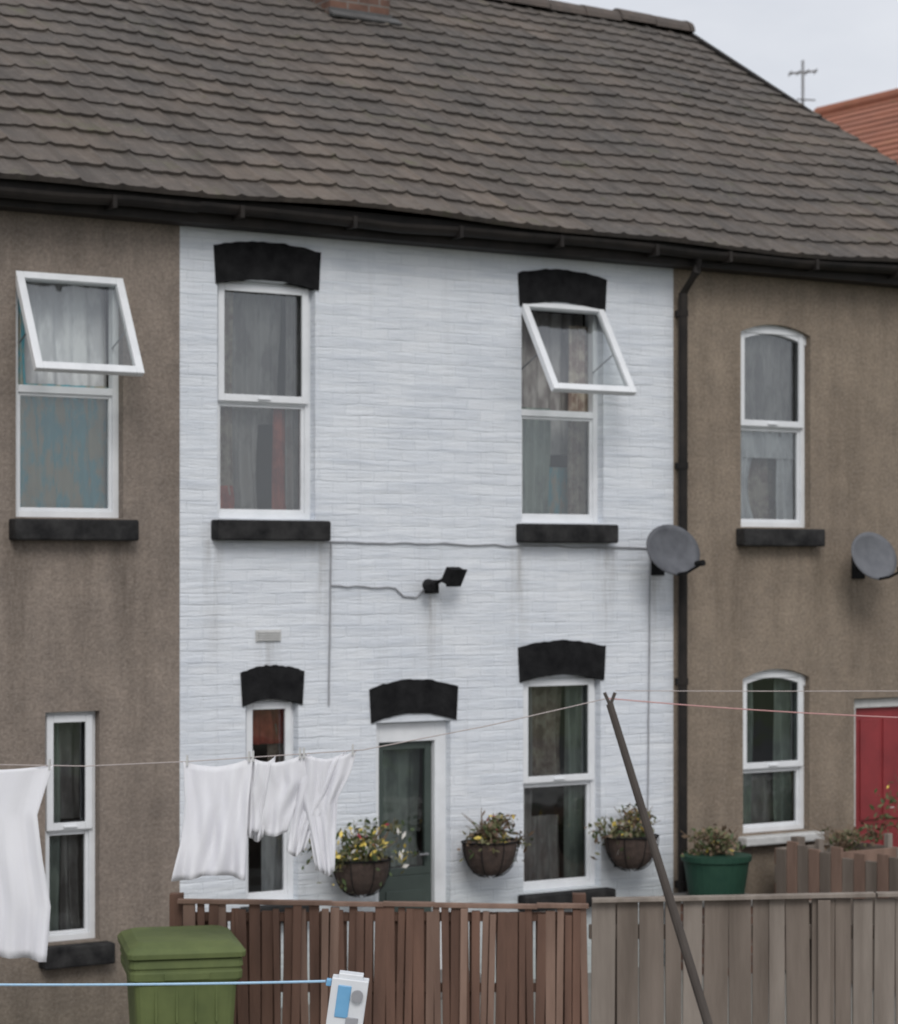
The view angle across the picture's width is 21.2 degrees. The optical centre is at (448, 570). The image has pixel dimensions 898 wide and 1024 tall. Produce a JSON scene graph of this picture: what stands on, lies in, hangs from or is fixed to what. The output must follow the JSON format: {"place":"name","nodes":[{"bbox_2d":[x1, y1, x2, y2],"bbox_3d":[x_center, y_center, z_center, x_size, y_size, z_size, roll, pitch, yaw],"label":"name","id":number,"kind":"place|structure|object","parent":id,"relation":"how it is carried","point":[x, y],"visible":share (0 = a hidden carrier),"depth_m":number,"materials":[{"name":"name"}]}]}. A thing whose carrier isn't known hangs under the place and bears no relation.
{"place":"outdoors","nodes":[
{"label":"outdoors","id":0,"kind":"place"},
{"bbox_2d":[0,0,197,196],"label":"roof tiles","id":1,"kind":"object","parent":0,"point":[64,119],"visible":1,"depth_m":16.72,"materials":[{"name":"tile"}]},
{"bbox_2d":[12,0,694,244],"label":"roof tiles","id":2,"kind":"object","parent":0,"point":[302,101],"visible":0.98,"depth_m":18.86,"materials":[{"name":"tile"}]},
{"bbox_2d":[310,0,389,14],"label":"chimney stack","id":3,"kind":"object","parent":2,"relation":"on","point":[379,6],"depth_m":21.79,"materials":[{"name":"red brick"}]},
{"bbox_2d":[328,6,401,25],"bbox_3d":[-0.765,-4.965,21.715,0.720,0.230,0.142,0,0,-33],"label":"lead flashing","id":4,"kind":"object","parent":2,"relation":"attached to","point":[357,14],"visible":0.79,"depth_m":21.70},
{"bbox_2d":[281,964,895,1023],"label":"yard paving","id":5,"kind":"structure","parent":0,"point":[589,992],"depth_m":17.19,"materials":[{"name":"concrete"}]},
{"bbox_2d":[117,925,245,1023],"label":"wheelie bin","id":6,"kind":"object","parent":5,"relation":"on","point":[189,954],"visible":0.94,"depth_m":12.71,"materials":[{"name":"green plastic"}]},
{"bbox_2d":[326,970,368,1023],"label":"clothes line reel","id":7,"kind":"object","parent":5,"relation":"on","point":[348,997],"visible":1,"depth_m":10.45,"materials":[{"name":"white plastic"}]},
{"bbox_2d":[169,892,588,1023],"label":"brown wooden fence","id":8,"kind":"object","parent":5,"relation":"on","point":[398,965],"visible":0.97,"depth_m":13.49,"materials":[{"name":"brown wood"}]},
{"bbox_2d":[603,692,712,1023],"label":"clothes prop","id":9,"kind":"object","parent":5,"relation":"on","point":[677,924],"visible":1,"depth_m":12.54,"materials":[{"name":"brown wood"}]},
{"bbox_2d":[589,891,897,1023],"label":"grey wooden fence","id":10,"kind":"object","parent":5,"relation":"on","point":[818,931],"visible":0.98,"depth_m":13.49,"materials":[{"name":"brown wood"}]},
{"bbox_2d":[774,816,897,893],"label":"wooden planter","id":11,"kind":"object","parent":5,"relation":"on","point":[850,844],"visible":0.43,"depth_m":19.13,"materials":[{"name":"grey wood"}]},
{"bbox_2d":[776,836,897,992],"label":"wooden fence","id":12,"kind":"object","parent":5,"relation":"on","point":[801,867],"visible":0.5,"depth_m":17.96,"materials":[{"name":"brown wood"}]},
{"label":"clothes line post","id":13,"kind":"object","parent":5,"relation":"on","visible":0},
{"bbox_2d":[0,698,604,766],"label":"clothes line","id":14,"kind":"object","parent":13,"relation":"attached to","point":[305,753],"visible":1,"depth_m":12.55,"materials":[{"name":"fabric"}]},
{"bbox_2d":[0,759,52,961],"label":"hanging sheet","id":15,"kind":"object","parent":14,"relation":"hanging from","point":[25,906],"visible":1,"depth_m":12.54,"materials":[{"name":"white fabric"}]},
{"bbox_2d":[171,751,252,880],"bbox_3d":[-1.238,1.285,12.527,0.424,0.677,0.078,0,0,0],"label":"hanging towel","id":16,"kind":"object","parent":14,"relation":"hanging from","point":[213,842],"visible":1,"depth_m":12.54,"materials":[{"name":"white fabric"}]},
{"bbox_2d":[247,748,305,841],"bbox_3d":[-0.907,1.177,12.559,0.331,0.497,0.074,0,0,7],"label":"hanging shirt","id":17,"kind":"object","parent":14,"relation":"hanging from","point":[274,788],"visible":1,"depth_m":12.56,"materials":[{"name":"white fabric"}]},
{"bbox_2d":[287,744,355,875],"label":"hanging trousers","id":18,"kind":"object","parent":14,"relation":"hanging from","point":[321,786],"visible":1,"depth_m":12.56,"materials":[{"name":"white fabric"}]},
{"bbox_2d":[681,904,752,975],"bbox_3d":[2.085,2.840,18.620,0.540,0.520,0.600,0,0,-33],"label":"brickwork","id":19,"kind":"object","parent":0,"point":[703,941],"depth_m":18.42,"materials":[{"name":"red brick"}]},
{"bbox_2d":[663,892,752,907],"bbox_3d":[2.085,2.555,18.620,0.580,0.050,0.640,0,0,-33],"label":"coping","id":20,"kind":"object","parent":19,"relation":"on","point":[680,894],"visible":0.11,"depth_m":18.71,"materials":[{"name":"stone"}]},
{"bbox_2d":[680,824,751,894],"bbox_3d":[2.073,2.248,18.615,0.555,0.564,0.546,0,0,12],"label":"green plant tub","id":21,"kind":"object","parent":20,"relation":"on","point":[717,866],"visible":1,"depth_m":18.46,"materials":[{"name":"plastic"}]},
{"bbox_2d":[556,0,897,110],"label":"sky","id":22,"kind":"structure","parent":0,"point":[852,44],"materials":[{"name":"white"}]},
{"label":"walls","id":23,"kind":"object","parent":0,"visible":0},
{"bbox_2d":[814,88,897,115],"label":"ridge","id":24,"kind":"structure","parent":23,"relation":"on","point":[887,95],"depth_m":43.46,"materials":[{"name":"tile"}]},
{"bbox_2d":[822,98,897,161],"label":"roof tiles","id":25,"kind":"object","parent":23,"relation":"attached to","point":[875,125],"depth_m":41.82,"materials":[{"name":"tile"}]},
{"bbox_3d":[0.799,-1.270,24.187,4.113,8.740,9.900,0,0,-33],"label":"rear and side walls","id":26,"kind":"object","parent":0,"visible":0},
{"bbox_2d":[229,0,683,224],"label":"roof","id":27,"kind":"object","parent":26,"relation":"on","point":[365,209],"visible":0.05,"depth_m":26.42,"materials":[{"name":"tile"}]},
{"bbox_2d":[390,0,897,261],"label":"roof tiles","id":28,"kind":"object","parent":26,"relation":"on","point":[693,139],"visible":1,"depth_m":21.60,"materials":[{"name":"tile"}]},
{"bbox_2d":[502,0,694,32],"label":"ridge tiles","id":29,"kind":"object","parent":28,"relation":"on","point":[617,14],"visible":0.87,"depth_m":24.64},
{"bbox_2d":[686,31,840,131],"bbox_3d":[2.507,-4.045,25.297,0.060,3.276,10.527,0,0,-33],"label":"barge board","id":30,"kind":"object","parent":26,"relation":"attached to","point":[724,56],"visible":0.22,"depth_m":24.49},
{"label":"ground","id":31,"kind":"structure","parent":0,"visible":0},
{"bbox_2d":[0,210,179,1023],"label":"front wall","id":32,"kind":"structure","parent":31,"relation":"on","point":[90,626],"depth_m":16.29,"materials":[{"name":"paint"}]},
{"bbox_2d":[18,282,26,384],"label":"curtain","id":33,"kind":"object","parent":32,"relation":"hanging from","point":[21,361],"visible":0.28,"depth_m":16.10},
{"bbox_2d":[49,723,59,930],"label":"curtain","id":34,"kind":"object","parent":32,"relation":"hanging from","point":[54,860],"visible":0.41,"depth_m":16.25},
{"bbox_2d":[18,383,108,508],"bbox_3d":[-2.641,-0.815,16.266,0.768,0.890,0.050,0,0,-33],"label":"curtain","id":35,"kind":"object","parent":32,"relation":"hanging from","point":[63,452],"visible":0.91,"depth_m":16.28,"materials":[{"name":"fabric"}]},
{"bbox_2d":[24,282,106,386],"bbox_3d":[-2.615,-1.585,16.354,0.628,0.770,0.050,0,0,-33],"label":"curtain","id":36,"kind":"object","parent":32,"relation":"hanging from","point":[69,321],"visible":0.73,"depth_m":16.35,"materials":[{"name":"fabric"}]},
{"bbox_2d":[16,287,118,517],"bbox_3d":[-2.603,-1.173,16.200,0.780,1.635,0.072,0,0,-33],"label":"window frame","id":37,"kind":"object","parent":32,"relation":"attached to","point":[111,394],"visible":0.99,"depth_m":16.33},
{"bbox_2d":[16,271,144,376],"bbox_3d":[-2.467,-1.646,15.990,0.780,0.755,0.050,0,-27,-33],"label":"open sash","id":38,"kind":"object","parent":37,"relation":"attached to","point":[136,368],"visible":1,"depth_m":15.96,"materials":[{"name":"white plastic"}]},
{"bbox_2d":[45,711,94,941],"bbox_3d":[-2.588,1.725,16.209,0.395,1.550,0.072,0,0,-33],"label":"window frame","id":39,"kind":"object","parent":32,"relation":"attached to","point":[87,931],"visible":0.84,"depth_m":16.27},
{"bbox_2d":[46,714,92,830],"bbox_3d":[-2.558,1.363,16.162,0.335,0.775,0.036,0,0,-33],"label":"top sash","id":40,"kind":"object","parent":39,"relation":"attached to","point":[87,719],"visible":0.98,"depth_m":16.18,"materials":[{"name":"white plastic"}]},
{"bbox_2d":[59,722,81,818],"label":"curtain","id":41,"kind":"object","parent":32,"relation":"hanging from","point":[69,740],"visible":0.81,"depth_m":16.42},
{"bbox_2d":[60,834,82,929],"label":"curtain","id":42,"kind":"object","parent":32,"relation":"hanging from","point":[71,906],"visible":0.92,"depth_m":16.38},
{"bbox_2d":[59,722,84,929],"bbox_3d":[-3.034,1.750,16.896,1.095,1.900,1.355,0,0,-33],"label":"room lining","id":43,"kind":"object","parent":32,"relation":"attached to","point":[81,786],"depth_m":17.32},
{"bbox_2d":[9,518,138,540],"bbox_3d":[-2.524,-0.272,16.097,0.900,0.143,0.170,0,0,-33],"label":"window sill","id":44,"kind":"structure","parent":32,"relation":"attached to","point":[73,529],"depth_m":16.01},
{"bbox_2d":[38,941,114,969],"bbox_3d":[-2.510,2.583,16.107,0.515,0.143,0.170,0,0,-33],"label":"window sill","id":45,"kind":"structure","parent":32,"relation":"attached to","point":[80,954],"depth_m":16.04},
{"bbox_2d":[0,178,200,225],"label":"gutter and fascia","id":46,"kind":"object","parent":32,"relation":"attached to","point":[37,197],"visible":1,"depth_m":15.97,"materials":[{"name":"plastic"}]},
{"bbox_2d":[248,744,267,891],"bbox_3d":[-0.761,2.120,18.372,1.345,2.320,1.355,0,0,-33],"label":"room lining","id":47,"kind":"object","parent":31,"relation":"on","point":[254,866],"depth_m":18.23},
{"bbox_2d":[180,226,672,1007],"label":"front wall","id":48,"kind":"structure","parent":31,"relation":"on","point":[414,394],"depth_m":17.69,"materials":[{"name":"white paint"}]},
{"bbox_2d":[220,290,232,494],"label":"curtain","id":49,"kind":"object","parent":48,"relation":"hanging from","point":[226,467],"visible":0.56,"depth_m":16.96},
{"bbox_2d":[232,409,257,508],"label":"curtain","id":50,"kind":"object","parent":48,"relation":"hanging from","point":[244,433],"visible":0.93,"depth_m":17.11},
{"bbox_2d":[232,291,279,424],"bbox_3d":[-1.406,-1.525,17.210,0.428,0.950,0.050,0,0,-33],"label":"curtain","id":51,"kind":"object","parent":48,"relation":"hanging from","point":[256,336],"visible":0.86,"depth_m":17.21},
{"bbox_2d":[217,281,309,518],"bbox_3d":[-1.343,-1.202,17.018,0.786,1.675,0.072,0,0,-33],"label":"window frame","id":52,"kind":"object","parent":48,"relation":"attached to","point":[303,512],"visible":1,"depth_m":17.14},
{"bbox_2d":[217,283,307,403],"bbox_3d":[-1.312,-1.603,16.971,0.726,0.825,0.036,0,0,-33],"label":"top sash","id":53,"kind":"object","parent":52,"relation":"attached to","point":[303,294],"visible":1,"depth_m":16.96,"materials":[{"name":"white plastic"}]},
{"bbox_2d":[214,241,320,290],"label":"arch lintel","id":54,"kind":"structure","parent":48,"relation":"attached to","point":[296,266],"depth_m":16.92,"materials":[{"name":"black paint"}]},
{"bbox_2d":[252,709,282,744],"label":"curtain","id":55,"kind":"object","parent":48,"relation":"hanging from","point":[264,721],"visible":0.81,"depth_m":17.12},
{"bbox_2d":[246,699,292,899],"bbox_3d":[-1.307,1.630,17.041,0.424,1.440,0.072,0,0,-33],"label":"window frame","id":56,"kind":"object","parent":48,"relation":"attached to","point":[285,892],"visible":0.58,"depth_m":17.11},
{"bbox_2d":[246,701,290,760],"bbox_3d":[-1.277,1.212,16.994,0.364,0.555,0.036,0,0,-33],"label":"top sash","id":57,"kind":"object","parent":56,"relation":"attached to","point":[286,706],"visible":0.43,"depth_m":17.02,"materials":[{"name":"white plastic"}]},
{"bbox_2d":[211,519,330,540],"bbox_3d":[-1.264,-0.281,16.916,0.906,0.143,0.170,0,0,-33],"label":"window sill","id":58,"kind":"structure","parent":48,"relation":"attached to","point":[272,530],"depth_m":16.83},
{"bbox_2d":[256,294,285,509],"bbox_3d":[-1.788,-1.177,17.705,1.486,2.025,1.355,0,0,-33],"label":"curtain","id":59,"kind":"object","parent":48,"relation":"attached to","point":[264,467],"depth_m":18.46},
{"bbox_2d":[261,834,281,890],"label":"curtain","id":60,"kind":"object","parent":48,"relation":"hanging from","point":[271,863],"visible":0.47,"depth_m":17.17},
{"bbox_2d":[240,665,304,706],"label":"arch lintel","id":61,"kind":"structure","parent":48,"relation":"attached to","point":[265,682],"depth_m":16.94,"materials":[{"name":"black paint"}]},
{"bbox_2d":[272,409,284,509],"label":"curtain","id":62,"kind":"object","parent":48,"relation":"hanging from","point":[278,473],"visible":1,"depth_m":17.20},
{"bbox_2d":[285,295,299,509],"bbox_3d":[-1.116,-1.190,17.268,0.138,1.620,0.050,0,0,-33],"label":"curtain","id":63,"kind":"object","parent":48,"relation":"hanging from","point":[292,377],"visible":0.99,"depth_m":17.25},
{"bbox_2d":[301,817,417,896],"bbox_3d":[-0.637,2.053,17.062,0.636,0.558,0.857,0,0,33],"label":"hanging flower basket","id":64,"kind":"object","parent":48,"relation":"attached to","point":[356,872],"visible":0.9,"depth_m":17.01,"materials":[{"name":"wicker"}]},
{"bbox_2d":[376,720,445,968],"bbox_3d":[-0.319,2.100,17.690,0.645,1.960,0.100,0,0,-33],"label":"door frame","id":65,"kind":"object","parent":48,"relation":"attached to","point":[396,732],"visible":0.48,"depth_m":17.78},
{"bbox_2d":[379,741,430,911],"bbox_3d":[-0.338,2.152,17.684,0.475,1.775,0.050,0,0,-33],"label":"door","id":66,"kind":"structure","parent":65,"relation":"in","point":[412,883],"depth_m":17.73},
{"bbox_2d":[383,749,418,866],"bbox_3d":[-0.420,1.750,17.803,0.448,0.900,0.050,0,0,-33],"label":"glass pane","id":67,"kind":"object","parent":66,"relation":"attached to","point":[400,783],"visible":0.63,"depth_m":17.85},
{"bbox_2d":[369,679,457,723],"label":"arch lintel","id":68,"kind":"structure","parent":48,"relation":"attached to","point":[408,696],"depth_m":17.58,"materials":[{"name":"black paint"}]},
{"bbox_2d":[181,197,698,268],"bbox_3d":[0.046,-2.470,17.597,4.329,0.180,0.334,0,0,-33],"label":"gutter and fascia","id":69,"kind":"object","parent":48,"relation":"attached to","point":[249,216],"visible":1,"depth_m":17.42,"materials":[{"name":"plastic"}]},
{"bbox_2d":[422,567,466,592],"bbox_3d":[-0.032,0.072,17.571,0.316,0.196,0.238,0,0,9],"label":"outdoor floodlight","id":70,"kind":"object","parent":48,"relation":"attached to","point":[453,576],"visible":1,"depth_m":17.52,"materials":[{"name":"black paint"}]},
{"bbox_2d":[390,686,564,877],"bbox_3d":[0.365,1.650,19.103,1.430,1.980,1.355,0,0,-33],"label":"room lining","id":71,"kind":"object","parent":48,"relation":"attached to","point":[548,800],"depth_m":19.56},
{"bbox_2d":[323,541,650,810],"bbox_3d":[0.342,0.992,17.974,2.957,2.416,0.013,0,0,-33],"label":"cable","id":72,"kind":"object","parent":48,"relation":"attached to","point":[399,592],"depth_m":17.68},
{"bbox_2d":[457,807,534,877],"bbox_3d":[0.336,2.013,17.661,0.512,0.517,0.546,0,0,17],"label":"hanging flower basket","id":73,"kind":"object","parent":48,"relation":"attached to","point":[488,852],"visible":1,"depth_m":17.62,"materials":[{"name":"wicker"}]},
{"bbox_2d":[524,687,532,880],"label":"curtain","id":74,"kind":"object","parent":48,"relation":"hanging from","point":[527,812],"visible":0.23,"depth_m":18.40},
{"bbox_2d":[522,407,550,513],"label":"curtain","id":75,"kind":"object","parent":48,"relation":"hanging from","point":[536,441],"visible":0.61,"depth_m":18.44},
{"bbox_2d":[530,814,558,880],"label":"curtain","id":76,"kind":"object","parent":48,"relation":"hanging from","point":[544,861],"visible":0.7,"depth_m":18.60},
{"bbox_2d":[532,686,561,775],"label":"curtain","id":77,"kind":"object","parent":48,"relation":"hanging from","point":[546,729],"visible":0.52,"depth_m":18.59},
{"bbox_2d":[522,312,582,454],"bbox_3d":[0.698,-1.450,18.578,0.808,1.100,0.049,0,0,-33],"label":"curtain","id":78,"kind":"object","parent":48,"relation":"hanging from","point":[553,329],"visible":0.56,"depth_m":18.65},
{"bbox_2d":[548,467,567,513],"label":"curtain","id":79,"kind":"object","parent":48,"relation":"hanging from","point":[558,492],"visible":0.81,"depth_m":18.61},
{"bbox_2d":[523,676,594,890],"bbox_3d":[0.810,1.625,18.416,0.730,1.630,0.072,0,0,-33],"label":"window frame","id":80,"kind":"object","parent":48,"relation":"attached to","point":[587,878],"visible":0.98,"depth_m":18.57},
{"bbox_2d":[523,678,593,783],"bbox_3d":[0.841,1.228,18.369,0.670,0.785,0.036,0,0,-33],"label":"top sash","id":81,"kind":"object","parent":80,"relation":"attached to","point":[589,682],"visible":1,"depth_m":18.38,"materials":[{"name":"white plastic"}]},
{"bbox_2d":[522,314,597,522],"bbox_3d":[0.815,-1.202,18.419,0.770,1.675,0.072,0,0,-33],"label":"window frame","id":82,"kind":"object","parent":48,"relation":"attached to","point":[590,417],"visible":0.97,"depth_m":18.58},
{"bbox_2d":[522,302,636,395],"bbox_3d":[0.976,-1.685,18.171,0.770,0.820,0.050,0,-32,-33],"label":"open sash","id":83,"kind":"object","parent":82,"relation":"attached to","point":[628,388],"visible":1,"depth_m":18.12,"materials":[{"name":"white plastic"}]},
{"bbox_2d":[518,640,605,682],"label":"arch lintel","id":84,"kind":"structure","parent":48,"relation":"attached to","point":[558,657],"depth_m":18.31,"materials":[{"name":"black paint"}]},
{"bbox_2d":[518,269,606,310],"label":"arch lintel","id":85,"kind":"structure","parent":48,"relation":"attached to","point":[561,285],"depth_m":18.31,"materials":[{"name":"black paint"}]},
{"bbox_2d":[516,523,617,542],"bbox_3d":[0.893,-0.281,18.317,0.890,0.143,0.170,0,0,-33],"label":"window sill","id":86,"kind":"structure","parent":48,"relation":"attached to","point":[563,533],"depth_m":18.21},
{"bbox_2d":[518,887,615,911],"bbox_3d":[0.889,2.514,18.314,0.850,0.123,0.170,0,0,-33],"label":"window sill","id":87,"kind":"structure","parent":48,"relation":"attached to","point":[556,897],"depth_m":18.19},
{"bbox_2d":[564,685,584,877],"bbox_3d":[0.987,1.645,18.646,0.207,1.590,0.049,0,0,-33],"label":"curtain","id":88,"kind":"object","parent":48,"relation":"hanging from","point":[574,757],"visible":0.94,"depth_m":18.63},
{"bbox_2d":[568,325,587,514],"bbox_3d":[1.010,-1.140,18.649,0.208,1.520,0.050,0,0,-33],"label":"curtain","id":89,"kind":"object","parent":48,"relation":"hanging from","point":[577,430],"visible":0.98,"depth_m":18.64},
{"bbox_2d":[584,803,660,870],"bbox_3d":[1.326,2.052,18.388,0.450,0.519,0.792,0,0,43],"label":"hanging flower basket","id":90,"kind":"object","parent":48,"relation":"attached to","point":[626,845],"visible":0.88,"depth_m":18.31,"materials":[{"name":"wicker"}]},
{"bbox_2d":[646,524,705,575],"bbox_3d":[1.768,-0.156,18.543,0.457,0.398,0.611,0,0,8],"label":"satellite dish","id":91,"kind":"object","parent":48,"relation":"attached to","point":[673,549],"visible":1,"depth_m":18.54,"materials":[{"name":"grey metal"}]},
{"bbox_2d":[752,678,773,774],"bbox_3d":[3.187,2.100,20.936,1.450,2.360,1.355,0,0,-33],"label":"room lining","id":92,"kind":"object","parent":31,"relation":"on","point":[763,728],"depth_m":20.39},
{"bbox_2d":[673,269,897,893],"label":"front wall","id":93,"kind":"structure","parent":31,"relation":"on","point":[826,618],"depth_m":19.63,"materials":[{"name":"paint"}]},
{"bbox_2d":[675,258,701,892],"bbox_3d":[1.887,0.322,18.815,0.090,5.556,0.295,0,0,-33],"label":"downpipe","id":94,"kind":"object","parent":93,"relation":"attached to","point":[681,466],"visible":0.88,"depth_m":18.85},
{"bbox_2d":[743,682,752,823],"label":"curtain","id":95,"kind":"object","parent":93,"relation":"hanging from","point":[747,779],"visible":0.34,"depth_m":19.58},
{"bbox_2d":[741,431,756,518],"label":"curtain","id":96,"kind":"object","parent":93,"relation":"hanging from","point":[746,512],"visible":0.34,"depth_m":19.56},
{"bbox_2d":[748,458,775,518],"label":"curtain","id":97,"kind":"object","parent":93,"relation":"hanging from","point":[762,486],"visible":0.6,"depth_m":19.81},
{"bbox_2d":[751,774,773,823],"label":"curtain","id":98,"kind":"object","parent":93,"relation":"hanging from","point":[761,798],"visible":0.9,"depth_m":19.72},
{"bbox_2d":[741,431,793,458],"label":"curtain","id":99,"kind":"object","parent":93,"relation":"hanging from","point":[771,445],"visible":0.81,"depth_m":19.66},
{"bbox_2d":[745,335,790,436],"bbox_3d":[2.552,-1.525,19.662,0.718,0.850,0.049,0,0,-33],"label":"curtain","id":100,"kind":"object","parent":93,"relation":"hanging from","point":[768,377],"visible":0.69,"depth_m":19.70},
{"bbox_2d":[741,344,804,527],"bbox_3d":[2.603,-1.175,19.581,0.741,1.650,0.072,0,0,-33],"label":"window frame","id":101,"kind":"object","parent":93,"relation":"attached to","point":[798,521],"visible":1,"depth_m":19.74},
{"bbox_2d":[741,327,803,427],"bbox_3d":[2.634,-1.573,19.534,0.681,0.805,0.036,0,0,-33],"label":"top sash","id":102,"kind":"object","parent":101,"relation":"attached to","point":[785,424],"visible":1,"depth_m":19.57,"materials":[{"name":"white plastic"}]},
{"bbox_2d":[743,683,803,832],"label":"window frame","id":103,"kind":"object","parent":93,"relation":"attached to","point":[797,822],"visible":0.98,"depth_m":19.73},
{"bbox_2d":[743,671,802,769],"bbox_3d":[2.640,1.218,19.538,0.650,0.785,0.036,0,0,-33],"label":"top sash","id":104,"kind":"object","parent":103,"relation":"attached to","point":[778,764],"visible":1,"depth_m":19.57,"materials":[{"name":"white plastic"}]},
{"bbox_2d":[736,528,824,546],"bbox_3d":[2.682,-0.267,19.478,0.861,0.143,0.170,0,0,-33],"label":"window sill","id":105,"kind":"structure","parent":93,"relation":"attached to","point":[780,537],"depth_m":19.38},
{"bbox_2d":[738,831,823,846],"bbox_3d":[2.688,2.179,19.482,0.830,0.073,0.170,0,0,-33],"label":"window sill","id":106,"kind":"structure","parent":93,"relation":"attached to","point":[770,839],"depth_m":19.36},
{"bbox_2d":[773,678,792,821],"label":"curtain","id":107,"kind":"object","parent":93,"relation":"hanging from","point":[782,782],"visible":0.96,"depth_m":19.80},
{"bbox_2d":[776,458,793,519],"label":"curtain","id":108,"kind":"object","parent":93,"relation":"hanging from","point":[784,491],"visible":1,"depth_m":19.79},
{"bbox_2d":[675,244,897,287],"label":"gutter and fascia","id":109,"kind":"object","parent":93,"relation":"attached to","point":[865,273],"visible":1,"depth_m":19.30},
{"bbox_2d":[851,532,897,579],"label":"satellite dish","id":110,"kind":"object","parent":93,"relation":"attached to","point":[873,555],"visible":1,"depth_m":19.69,"materials":[{"name":"grey metal"}]},
{"bbox_2d":[854,697,897,825],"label":"door frame","id":111,"kind":"object","parent":93,"relation":"attached to","point":[875,702],"visible":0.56,"depth_m":20.12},
{"bbox_2d":[855,706,897,846],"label":"door leaf","id":112,"kind":"object","parent":111,"relation":"in","point":[876,752],"visible":0.45,"depth_m":20.20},
{"bbox_3d":[-4.501,2.350,10.500,0.076,1.500,0.080,0,0,-33],"label":"clothes line post","id":113,"kind":"object","parent":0,"visible":0},
{"bbox_2d":[0,980,325,985],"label":"blue rope","id":114,"kind":"object","parent":113,"relation":"attached to","point":[145,984],"visible":1,"depth_m":10.49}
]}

